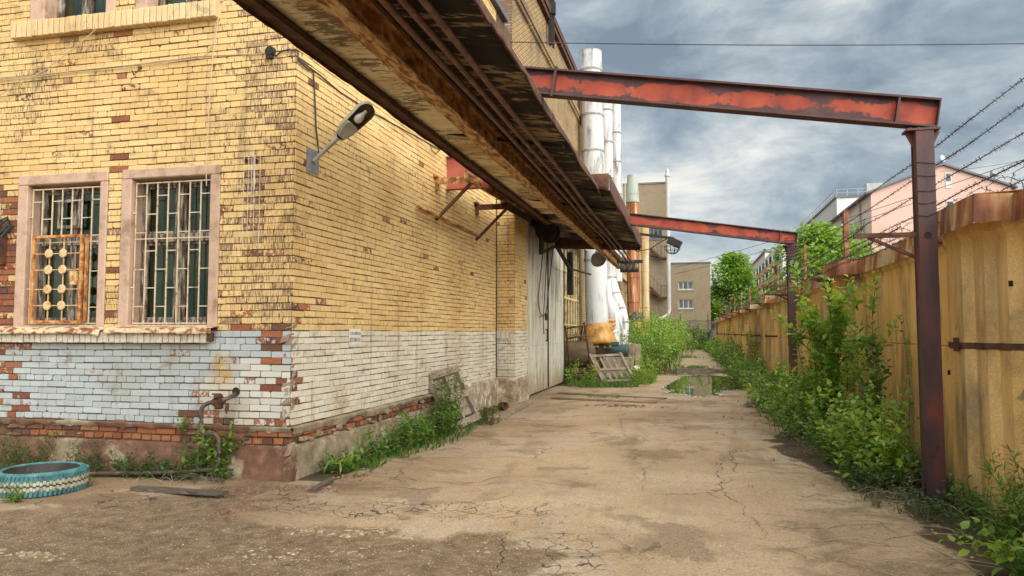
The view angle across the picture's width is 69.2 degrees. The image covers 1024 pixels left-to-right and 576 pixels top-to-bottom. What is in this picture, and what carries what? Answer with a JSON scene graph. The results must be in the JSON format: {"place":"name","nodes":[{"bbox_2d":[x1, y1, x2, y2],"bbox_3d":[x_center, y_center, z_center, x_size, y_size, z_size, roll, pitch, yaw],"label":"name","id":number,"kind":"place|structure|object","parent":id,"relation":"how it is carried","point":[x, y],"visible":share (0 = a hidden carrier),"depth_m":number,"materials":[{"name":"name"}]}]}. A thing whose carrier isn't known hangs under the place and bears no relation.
{"place":"outdoors","nodes":[
{"label":"outdoors","id":0,"kind":"place"},
{"bbox_2d":[0,348,1019,575],"bbox_3d":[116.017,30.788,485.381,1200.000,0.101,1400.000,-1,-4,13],"label":"ground","id":1,"kind":"structure","parent":0,"point":[682,430],"depth_m":6.74,"materials":[{"name":"concrete"}]},
{"bbox_2d":[0,421,64,468],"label":"weed","id":2,"kind":"object","parent":1,"relation":"on","point":[41,458],"visible":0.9,"depth_m":8.79,"materials":[{"name":"green plant"}]},
{"bbox_2d":[0,461,89,497],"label":"tyre planter","id":3,"kind":"object","parent":1,"relation":"on","point":[58,478],"visible":0.95,"depth_m":7.53,"materials":[{"name":"teal rubber"}]},
{"bbox_2d":[63,432,102,471],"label":"weed","id":4,"kind":"object","parent":1,"relation":"on","point":[89,460],"visible":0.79,"depth_m":8.69,"materials":[{"name":"green plant"}]},
{"bbox_2d":[0,454,236,482],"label":"ground cover","id":5,"kind":"object","parent":1,"relation":"on","point":[150,469],"visible":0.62,"depth_m":8.31,"materials":[{"name":"green plant"}]},
{"bbox_2d":[108,446,191,477],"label":"shrub","id":6,"kind":"object","parent":1,"relation":"on","point":[121,463],"visible":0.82,"depth_m":8.42,"materials":[{"name":"green plant"}]},
{"bbox_2d":[130,485,228,495],"bbox_3d":[-3.401,2.066,7.579,1.140,0.062,0.118,-1,-4,17],"label":"plank","id":7,"kind":"object","parent":1,"relation":"on","point":[172,490],"visible":1,"depth_m":7.54,"materials":[{"name":"grey wood"}]},
{"bbox_2d":[178,419,238,478],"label":"shrub","id":8,"kind":"object","parent":1,"relation":"on","point":[208,455],"visible":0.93,"depth_m":8.31,"materials":[{"name":"green plant"}]},
{"bbox_2d":[0,525,524,564],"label":"pale gravel","id":9,"kind":"structure","parent":1,"relation":"on","point":[47,554],"depth_m":5.69,"materials":[{"name":"gravel"}]},
{"bbox_2d":[0,0,564,481],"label":"brick building","id":10,"kind":"structure","parent":1,"relation":"on","point":[146,300],"depth_m":9.07,"materials":[{"name":"brick"}]},
{"bbox_2d":[0,204,12,264],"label":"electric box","id":11,"kind":"object","parent":10,"relation":"attached to","point":[5,229],"visible":1,"depth_m":9.27,"materials":[{"name":"metal"}]},
{"bbox_2d":[13,171,108,326],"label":"window","id":12,"kind":"structure","parent":10,"relation":"in","point":[61,246],"depth_m":9.28,"materials":[{"name":"pink paint"}]},
{"bbox_2d":[30,0,115,20],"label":"window","id":13,"kind":"structure","parent":10,"relation":"in","point":[39,9],"depth_m":9.51,"materials":[{"name":"pink paint"}]},
{"bbox_2d":[0,19,264,80],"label":"wall cable","id":14,"kind":"object","parent":10,"relation":"attached to","point":[130,64],"depth_m":9.04,"materials":[{"name":"plastic"}]},
{"bbox_2d":[89,392,236,481],"bbox_3d":[-4.168,1.676,8.388,2.070,0.995,0.350,0,-3,1],"label":"gas pipe","id":15,"kind":"object","parent":10,"relation":"attached to","point":[218,400],"visible":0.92,"depth_m":8.29,"materials":[{"name":"paint"}]},
{"bbox_2d":[118,164,220,327],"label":"window","id":16,"kind":"structure","parent":10,"relation":"in","point":[169,266],"depth_m":8.96,"materials":[{"name":"pink paint"}]},
{"bbox_2d":[135,0,224,8],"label":"window","id":17,"kind":"structure","parent":10,"relation":"in","point":[139,3],"depth_m":9.13,"materials":[{"name":"pink paint"}]},
{"bbox_2d":[242,154,260,247],"bbox_3d":[-3.007,-1.024,8.560,0.214,1.129,0.006,-1,-4,13],"label":"bracket scar","id":18,"kind":"object","parent":10,"relation":"attached to","point":[247,160],"visible":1,"depth_m":8.57,"materials":[{"name":"metal"}]},
{"bbox_2d":[273,49,318,152],"bbox_3d":[-2.477,-2.147,8.661,0.630,1.194,0.292,3,-5,-41],"label":"lamp cable","id":19,"kind":"object","parent":10,"relation":"attached to","point":[276,55],"visible":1,"depth_m":8.88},
{"bbox_2d":[306,101,374,174],"bbox_3d":[-2.000,-1.784,8.779,0.789,0.816,0.286,-1,-4,13],"label":"wall street lamp","id":20,"kind":"object","parent":10,"relation":"attached to","point":[360,115],"visible":1,"depth_m":8.75,"materials":[{"name":"metal"}]},
{"bbox_2d":[349,329,360,344],"bbox_3d":[-2.097,0.654,9.901,0.008,0.219,0.357,-1,-4,13],"label":"wall sign","id":21,"kind":"object","parent":10,"relation":"attached to","point":[354,336],"visible":1,"depth_m":9.90,"materials":[{"name":"white"}]},
{"bbox_2d":[233,0,642,268],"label":"rusty canopy","id":22,"kind":"object","parent":10,"relation":"attached to","point":[452,79],"visible":0.98,"depth_m":8.05,"materials":[{"name":"metal"}]},
{"bbox_2d":[529,221,590,333],"bbox_3d":[1.601,-0.118,22.232,0.640,3.003,7.302,-1,-4,13],"label":"hoist gear","id":23,"kind":"object","parent":22,"relation":"hanging from","point":[547,234],"visible":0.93,"depth_m":19.82,"materials":[{"name":"metal"}]},
{"bbox_2d":[634,233,682,254],"bbox_3d":[4.166,-1.288,21.473,1.522,0.675,0.450,-1,-4,18],"label":"cage floodlight","id":24,"kind":"object","parent":22,"relation":"attached to","point":[674,242],"visible":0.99,"depth_m":21.27,"materials":[{"name":"metal"}]},
{"bbox_2d":[416,205,478,236],"bbox_3d":[-1.127,-1.217,13.860,0.070,0.077,3.550,-1,-4,13],"label":"wall pipe","id":25,"kind":"object","parent":10,"relation":"attached to","point":[427,211],"depth_m":13.48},
{"bbox_2d":[446,156,490,190],"bbox_3d":[-0.806,-2.138,13.710,0.828,0.630,0.150,-1,-4,13],"label":"beam stub","id":26,"kind":"object","parent":10,"relation":"attached to","point":[455,168],"visible":0.43,"depth_m":13.75,"materials":[{"name":"metal"}]},
{"bbox_2d":[433,170,504,220],"bbox_3d":[-0.774,-1.547,13.976,0.777,0.818,2.401,-1,-4,13],"label":"wall bracket","id":27,"kind":"object","parent":10,"relation":"attached to","point":[470,179],"depth_m":13.10,"materials":[{"name":"metal"}]},
{"bbox_2d":[474,201,530,240],"bbox_3d":[-0.183,-1.349,16.448,0.777,0.818,2.401,-1,-4,13],"label":"wall bracket","id":28,"kind":"object","parent":10,"relation":"attached to","point":[509,207],"depth_m":15.58,"materials":[{"name":"metal"}]},
{"bbox_2d":[510,41,1023,45],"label":"overhead cable","id":29,"kind":"object","parent":10,"relation":"attached to","point":[762,44],"visible":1,"depth_m":19.68,"materials":[{"name":"rubber"}]},
{"bbox_2d":[318,449,362,479],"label":"weed","id":30,"kind":"object","parent":1,"relation":"on","point":[348,458],"visible":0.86,"depth_m":8.75,"materials":[{"name":"green plant"}]},
{"bbox_2d":[64,404,663,527],"bbox_3d":[-0.455,2.331,11.584,3.391,0.072,12.240,-3,-4,40],"label":"brick rubble","id":31,"kind":"object","parent":1,"relation":"on","point":[231,511],"visible":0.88,"depth_m":7.64,"materials":[{"name":"brick"}]},
{"bbox_2d":[317,413,471,473],"bbox_3d":[-1.374,2.235,11.213,0.718,0.224,5.715,-1,-4,13],"label":"ground cover","id":32,"kind":"object","parent":1,"relation":"on","point":[371,452],"visible":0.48,"depth_m":9.72,"materials":[{"name":"green plant"}]},
{"bbox_2d":[363,411,436,456],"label":"shrub","id":33,"kind":"object","parent":1,"relation":"on","point":[408,431],"visible":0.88,"depth_m":10.44,"materials":[{"name":"green plant"}]},
{"bbox_2d":[341,415,484,473],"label":"grass","id":34,"kind":"structure","parent":1,"relation":"on","point":[375,463],"depth_m":10.12,"materials":[{"name":"green plant"}]},
{"bbox_2d":[407,400,463,438],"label":"shrub","id":35,"kind":"object","parent":1,"relation":"on","point":[434,421],"visible":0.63,"depth_m":11.82,"materials":[{"name":"green plant"}]},
{"bbox_2d":[429,365,471,432],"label":"shrub","id":36,"kind":"object","parent":1,"relation":"on","point":[445,408],"visible":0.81,"depth_m":12.36,"materials":[{"name":"green plant"}]},
{"bbox_2d":[428,365,481,429],"bbox_3d":[-1.020,1.913,13.018,0.638,1.087,1.045,-2,-4,25],"label":"pallet","id":37,"kind":"object","parent":1,"relation":"on","point":[475,416],"visible":0.74,"depth_m":13.10,"materials":[{"name":"grey wood"}]},
{"bbox_2d":[134,408,805,575],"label":"asphalt crack","id":38,"kind":"object","parent":1,"relation":"on","point":[540,477],"visible":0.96,"depth_m":7.15,"materials":[{"name":"asphalt"}]},
{"bbox_2d":[3,398,973,575],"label":"fine grit","id":39,"kind":"object","parent":1,"relation":"on","point":[916,544],"visible":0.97,"depth_m":5.95,"materials":[{"name":"gravel"}]},
{"bbox_2d":[500,0,585,374],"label":"factory hall","id":40,"kind":"structure","parent":1,"relation":"on","point":[527,21],"depth_m":25.64,"materials":[{"name":"yellow brick"}]},
{"bbox_2d":[548,0,555,47],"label":"roof post","id":41,"kind":"object","parent":40,"relation":"attached to","point":[551,34],"visible":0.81,"depth_m":23.89,"materials":[{"name":"metal"}]},
{"bbox_2d":[564,249,579,340],"bbox_3d":[2.269,0.440,28.629,0.100,4.030,3.990,-1,-4,13],"label":"window","id":42,"kind":"structure","parent":40,"relation":"in","point":[571,302],"depth_m":29.19,"materials":[{"name":"glass"}]},
{"bbox_2d":[603,103,613,189],"bbox_3d":[4.645,-5.929,36.528,0.720,8.290,0.720,-1,-4,13],"label":"white duct","id":43,"kind":"object","parent":40,"relation":"attached to","point":[608,130],"visible":0.23,"depth_m":36.33,"materials":[{"name":"metal"}]},
{"bbox_2d":[120,418,1014,575],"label":"dry stalks","id":44,"kind":"object","parent":1,"relation":"on","point":[854,496],"visible":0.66,"depth_m":6.70,"materials":[{"name":"plant"}]},
{"bbox_2d":[564,364,591,378],"bbox_3d":[2.339,2.970,26.453,0.980,0.537,0.600,-1,-4,13],"label":"tank cradle","id":45,"kind":"object","parent":1,"relation":"on","point":[587,368],"visible":0.25,"depth_m":26.08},
{"bbox_2d":[564,340,595,367],"bbox_3d":[2.346,2.358,26.486,1.250,0.998,0.978,0,-3,-5],"label":"old tank","id":46,"kind":"object","parent":45,"relation":"on","point":[577,349],"visible":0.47,"depth_m":26.09,"materials":[{"name":"metal"}]},
{"bbox_2d":[564,322,594,379],"bbox_3d":[2.402,2.382,25.333,1.031,2.424,1.457,-1,-4,13],"label":"cart frame","id":47,"kind":"object","parent":1,"relation":"on","point":[580,336],"visible":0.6,"depth_m":24.81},
{"bbox_2d":[564,358,600,384],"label":"weed","id":48,"kind":"object","parent":1,"relation":"on","point":[581,375],"visible":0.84,"depth_m":23.52,"materials":[{"name":"green plant"}]},
{"bbox_2d":[579,48,616,372],"bbox_3d":[3.520,-3.182,30.462,1.457,13.300,1.457,-1,-4,13],"label":"white duct","id":49,"kind":"object","parent":1,"relation":"on","point":[596,280],"visible":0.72,"depth_m":30.14,"materials":[{"name":"metal"}]},
{"bbox_2d":[550,397,656,403],"bbox_3d":[2.160,2.705,17.870,2.702,0.039,0.260,-2,-4,32],"label":"sunken rail","id":50,"kind":"object","parent":1,"relation":"on","point":[587,399],"visible":0.98,"depth_m":17.85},
{"bbox_2d":[588,352,634,382],"bbox_3d":[3.250,2.587,24.111,1.480,0.998,0.610,0,-3,0],"label":"pallet","id":51,"kind":"object","parent":1,"relation":"on","point":[626,368],"visible":0.77,"depth_m":24.09,"materials":[{"name":"grey wood"}]},
{"bbox_2d":[557,392,666,399],"bbox_3d":[2.538,2.785,19.207,3.062,0.039,0.260,-2,-4,36],"label":"sunken rail","id":52,"kind":"object","parent":1,"relation":"on","point":[571,393],"visible":0.9,"depth_m":19.31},
{"bbox_2d":[607,279,623,343],"bbox_3d":[4.407,1.091,33.306,1.159,3.025,1.750,-1,-4,13],"label":"elbow duct","id":53,"kind":"object","parent":1,"relation":"on","point":[615,317],"visible":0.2,"depth_m":33.25,"materials":[{"name":"metal"}]},
{"bbox_2d":[603,357,631,378],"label":"motor block","id":54,"kind":"structure","parent":1,"relation":"on","point":[613,364],"depth_m":26.46,"materials":[{"name":"concrete"}]},
{"bbox_2d":[604,342,629,356],"bbox_3d":[3.786,2.246,26.741,0.873,0.610,0.518,-1,-4,13],"label":"electric motor","id":55,"kind":"object","parent":54,"relation":"on","point":[617,348],"visible":0.81,"depth_m":26.60,"materials":[{"name":"blue metal"}]},
{"bbox_2d":[617,252,629,332],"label":"factory annex","id":56,"kind":"object","parent":1,"relation":"on","point":[622,285],"visible":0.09,"depth_m":50.97,"materials":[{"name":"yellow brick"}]},
{"bbox_2d":[613,104,621,281],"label":"white duct","id":57,"kind":"object","parent":56,"relation":"attached to","point":[617,161],"visible":0.28,"depth_m":40.53,"materials":[{"name":"metal"}]},
{"bbox_2d":[607,250,629,335],"bbox_3d":[5.171,0.224,37.115,0.776,4.347,1.612,3,-5,-40],"label":"elbow duct","id":58,"kind":"object","parent":56,"relation":"attached to","point":[616,291],"visible":0.46,"depth_m":36.82,"materials":[{"name":"metal"}]},
{"bbox_2d":[626,174,643,341],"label":"rusty stack","id":59,"kind":"object","parent":1,"relation":"on","point":[633,278],"visible":0.39,"depth_m":47.35,"materials":[{"name":"rusty metal"},{"name":"paint"}]},
{"bbox_2d":[624,350,659,380],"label":"shrub","id":60,"kind":"object","parent":1,"relation":"on","point":[642,365],"visible":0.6,"depth_m":25.26,"materials":[{"name":"green plant"}]},
{"bbox_2d":[627,367,657,384],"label":"grass tuft","id":61,"kind":"object","parent":1,"relation":"on","point":[637,378],"visible":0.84,"depth_m":23.67,"materials":[{"name":"green plant"}]},
{"bbox_2d":[641,227,649,331],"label":"ochre duct","id":62,"kind":"object","parent":1,"relation":"on","point":[645,270],"visible":0.7,"depth_m":51.19,"materials":[{"name":"metal"}]},
{"bbox_2d":[620,306,684,370],"bbox_3d":[6.166,2.210,32.925,3.057,2.883,4.335,-1,-4,13],"label":"bush","id":63,"kind":"object","parent":1,"relation":"on","point":[658,325],"visible":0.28,"depth_m":32.73,"materials":[{"name":"green plant"}]},
{"bbox_2d":[628,319,685,375],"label":"bush","id":64,"kind":"object","parent":1,"relation":"on","point":[659,348],"visible":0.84,"depth_m":29.14,"materials":[{"name":"green plant"}]},
{"bbox_2d":[627,307,691,363],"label":"bush","id":65,"kind":"object","parent":1,"relation":"on","point":[630,331],"visible":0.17,"depth_m":37.89,"materials":[{"name":"green plant"}]},
{"bbox_2d":[632,309,689,360],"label":"bush","id":66,"kind":"object","parent":1,"relation":"on","point":[685,339],"visible":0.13,"depth_m":43.28,"materials":[{"name":"green plant"}]},
{"bbox_2d":[651,307,707,355],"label":"bush","id":67,"kind":"object","parent":1,"relation":"on","point":[691,340],"visible":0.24,"depth_m":51.49,"materials":[{"name":"green plant"}]},
{"bbox_2d":[671,262,710,327],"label":"brick block","id":68,"kind":"structure","parent":1,"relation":"on","point":[693,285],"depth_m":81.77,"materials":[{"name":"brick"}]},
{"bbox_2d":[661,375,745,396],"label":"puddle water","id":69,"kind":"structure","parent":1,"relation":"on","point":[701,385],"depth_m":23.25,"materials":[{"name":"green liquid"}]},
{"bbox_2d":[630,213,797,387],"bbox_3d":[3.238,0.220,17.648,6.783,4.973,0.320,-1,-4,13],"label":"steel portal","id":70,"kind":"object","parent":1,"relation":"on","point":[788,239],"visible":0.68,"depth_m":17.16,"materials":[{"name":"paint"}]},
{"bbox_2d":[718,226,864,315],"bbox_3d":[8.414,0.615,27.871,0.095,0.146,42.300,-1,-4,13],"label":"barbed wire","id":71,"kind":"object","parent":70,"relation":"attached to","point":[813,260],"visible":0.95,"depth_m":10.41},
{"bbox_2d":[723,226,900,315],"bbox_3d":[8.735,0.609,27.795,0.098,0.147,42.300,-1,-4,13],"label":"barbed wire","id":72,"kind":"object","parent":70,"relation":"attached to","point":[857,249],"visible":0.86,"depth_m":10.18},
{"bbox_2d":[690,250,763,327],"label":"tree","id":73,"kind":"object","parent":1,"relation":"on","point":[737,273],"visible":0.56,"depth_m":91.11,"materials":[{"name":"green plant"}]},
{"bbox_2d":[715,332,751,369],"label":"shrub","id":74,"kind":"object","parent":1,"relation":"on","point":[725,351],"visible":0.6,"depth_m":32.52,"materials":[{"name":"green plant"}]},
{"bbox_2d":[524,66,956,508],"bbox_3d":[1.195,-0.331,7.891,6.164,4.905,0.320,-1,-4,13],"label":"steel portal","id":75,"kind":"object","parent":1,"relation":"on","point":[916,118],"visible":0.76,"depth_m":7.36,"materials":[{"name":"paint"}]},
{"bbox_2d":[725,349,778,383],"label":"shrub","id":76,"kind":"object","parent":1,"relation":"on","point":[732,368],"visible":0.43,"depth_m":24.49,"materials":[{"name":"green plant"}]},
{"bbox_2d":[721,359,785,388],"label":"shrub","id":77,"kind":"object","parent":1,"relation":"on","point":[738,375],"visible":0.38,"depth_m":21.71,"materials":[{"name":"green plant"}]},
{"bbox_2d":[736,363,788,399],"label":"shrub","id":78,"kind":"object","parent":1,"relation":"on","point":[749,388],"visible":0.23,"depth_m":18.58,"materials":[{"name":"green plant"}]},
{"bbox_2d":[743,358,820,411],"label":"shrub","id":79,"kind":"object","parent":1,"relation":"on","point":[764,391],"visible":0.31,"depth_m":15.90,"materials":[{"name":"green plant"}]},
{"bbox_2d":[742,362,822,424],"bbox_3d":[5.264,1.964,13.909,1.829,1.093,2.295,-1,-4,13],"label":"shrub","id":80,"kind":"object","parent":1,"relation":"on","point":[781,390],"visible":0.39,"depth_m":14.08,"materials":[{"name":"green plant"}]},
{"bbox_2d":[706,348,876,462],"bbox_3d":[11.894,3.872,41.213,1.880,0.588,66.129,-1,-4,13],"label":"ground cover","id":81,"kind":"object","parent":1,"relation":"on","point":[824,456],"visible":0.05,"depth_m":13.14,"materials":[{"name":"green plant"}]},
{"bbox_2d":[746,372,855,442],"bbox_3d":[4.667,1.841,11.739,1.715,1.076,2.225,-1,-4,13],"label":"shrub","id":82,"kind":"object","parent":1,"relation":"on","point":[804,413],"visible":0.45,"depth_m":11.71,"materials":[{"name":"green plant"}]},
{"bbox_2d":[745,219,890,301],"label":"tree","id":83,"kind":"object","parent":1,"relation":"on","point":[824,245],"visible":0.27,"depth_m":55.17,"materials":[{"name":"green plant"}]},
{"bbox_2d":[770,260,871,437],"bbox_3d":[4.982,0.955,11.543,1.263,2.824,1.843,2,-4,-24],"label":"sapling","id":84,"kind":"object","parent":1,"relation":"on","point":[830,331],"visible":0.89,"depth_m":11.35,"materials":[{"name":"green plant"}]},
{"bbox_2d":[785,384,891,463],"bbox_3d":[4.371,1.799,9.812,1.287,0.930,2.043,-1,-4,13],"label":"shrub","id":85,"kind":"object","parent":1,"relation":"on","point":[810,430],"visible":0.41,"depth_m":9.84,"materials":[{"name":"green plant"}]},
{"bbox_2d":[736,369,954,496],"bbox_3d":[6.568,2.576,17.992,1.357,0.361,21.880,-1,-4,13],"label":"ground cover","id":86,"kind":"object","parent":1,"relation":"on","point":[860,478],"visible":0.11,"depth_m":7.76,"materials":[{"name":"green plant"}]},
{"bbox_2d":[841,210,849,258],"bbox_3d":[6.457,0.493,14.288,0.120,4.026,0.090,-1,-4,13],"label":"wire post","id":87,"kind":"object","parent":1,"relation":"on","point":[845,231],"visible":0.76,"depth_m":14.34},
{"bbox_2d":[720,103,1023,311],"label":"barbed wire","id":88,"kind":"object","parent":87,"relation":"attached to","point":[992,127],"visible":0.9,"depth_m":8.80,"materials":[{"name":"metal"}]},
{"bbox_2d":[725,160,1023,313],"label":"barbed wire","id":89,"kind":"object","parent":87,"relation":"attached to","point":[1008,168],"visible":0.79,"depth_m":8.43,"materials":[{"name":"metal"}]},
{"bbox_2d":[732,129,1023,306],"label":"barbed wire","id":90,"kind":"object","parent":87,"relation":"attached to","point":[1021,134],"visible":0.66,"depth_m":8.46,"materials":[{"name":"metal"}]},
{"bbox_2d":[805,378,920,486],"bbox_3d":[4.112,1.584,8.520,1.200,1.202,2.188,-1,-4,13],"label":"shrub","id":91,"kind":"object","parent":1,"relation":"on","point":[879,445],"visible":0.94,"depth_m":8.11,"materials":[{"name":"green plant"}]},
{"bbox_2d":[714,189,1023,519],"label":"concrete fence","id":92,"kind":"object","parent":1,"relation":"on","point":[981,272],"visible":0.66,"depth_m":7.08,"materials":[{"name":"concrete"}]},
{"bbox_2d":[807,164,1023,280],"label":"barbed coil","id":93,"kind":"object","parent":92,"relation":"on","point":[937,208],"visible":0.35,"depth_m":8.39,"materials":[{"name":"metal"}]},
{"bbox_2d":[838,271,904,447],"bbox_3d":[4.600,1.012,9.557,0.768,2.469,1.074,-1,-4,13],"label":"sapling","id":94,"kind":"object","parent":1,"relation":"on","point":[874,371],"visible":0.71,"depth_m":9.59,"materials":[{"name":"green plant"}]},
{"bbox_2d":[850,455,916,498],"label":"shrub","id":95,"kind":"object","parent":1,"relation":"on","point":[892,481],"visible":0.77,"depth_m":7.48,"materials":[{"name":"green plant"}]},
{"bbox_2d":[818,439,959,521],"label":"grass","id":96,"kind":"structure","parent":1,"relation":"on","point":[876,496],"depth_m":7.04,"materials":[{"name":"green plant"}]},
{"bbox_2d":[879,315,918,480],"bbox_3d":[4.057,1.194,7.685,0.482,1.876,0.302,2,-4,-31],"label":"sapling","id":97,"kind":"object","parent":1,"relation":"on","point":[909,454],"visible":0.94,"depth_m":7.64,"materials":[{"name":"green plant"}]},
{"bbox_2d":[894,486,1023,575],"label":"ground cover","id":98,"kind":"object","parent":1,"relation":"on","point":[975,512],"visible":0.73,"depth_m":6.42,"materials":[{"name":"green plant"}]},
{"bbox_2d":[943,473,991,514],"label":"shrub","id":99,"kind":"object","parent":1,"relation":"on","point":[960,486],"visible":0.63,"depth_m":6.85,"materials":[{"name":"green plant"}]},
{"bbox_2d":[931,511,1023,575],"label":"shrub","id":100,"kind":"object","parent":1,"relation":"on","point":[1003,555],"visible":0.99,"depth_m":5.01,"materials":[{"name":"green plant"}]},
{"bbox_2d":[974,444,1023,546],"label":"shrub","id":101,"kind":"object","parent":1,"relation":"on","point":[1019,496],"visible":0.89,"depth_m":5.63,"materials":[{"name":"green plant"}]},
{"bbox_2d":[567,378,637,387],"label":"grass","id":102,"kind":"structure","parent":0,"point":[596,383],"depth_m":22.39,"materials":[{"name":"green plant"}]},
{"bbox_2d":[621,182,670,325],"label":"brick tower","id":103,"kind":"structure","parent":0,"point":[652,197],"depth_m":65.15,"materials":[{"name":"brick"}]},
{"bbox_2d":[659,169,670,320],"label":"steel duct","id":104,"kind":"object","parent":103,"relation":"attached to","point":[667,183],"visible":0.79,"depth_m":63.57,"materials":[{"name":"metal"}]},
{"bbox_2d":[751,240,798,295],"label":"apartment house","id":105,"kind":"structure","parent":0,"point":[762,269],"depth_m":174.29,"materials":[{"name":"white glass"}]},
{"bbox_2d":[554,0,1023,322],"label":"sky","id":106,"kind":"structure","parent":0,"point":[733,169],"materials":[{"name":"grey"}]},
{"bbox_2d":[798,183,882,281],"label":"grey house","id":107,"kind":"structure","parent":0,"point":[836,205],"depth_m":106.82,"materials":[{"name":"metal"}]},
{"bbox_2d":[825,155,1017,254],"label":"pink house","id":108,"kind":"structure","parent":0,"point":[892,218],"depth_m":66.28,"materials":[{"name":"pink plaster"},{"name":"dark glass"},{"name":"galvanised steel"}]},
{"bbox_3d":[3.627,-0.194,2.441,0.120,3.980,0.090,-1,-4,13],"label":"wire post","id":109,"kind":"object","parent":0,"visible":0},
{"bbox_2d":[722,78,1023,307],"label":"barbed wire","id":110,"kind":"object","parent":109,"relation":"attached to","point":[965,123],"visible":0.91,"depth_m":8.80,"materials":[{"name":"metal"}]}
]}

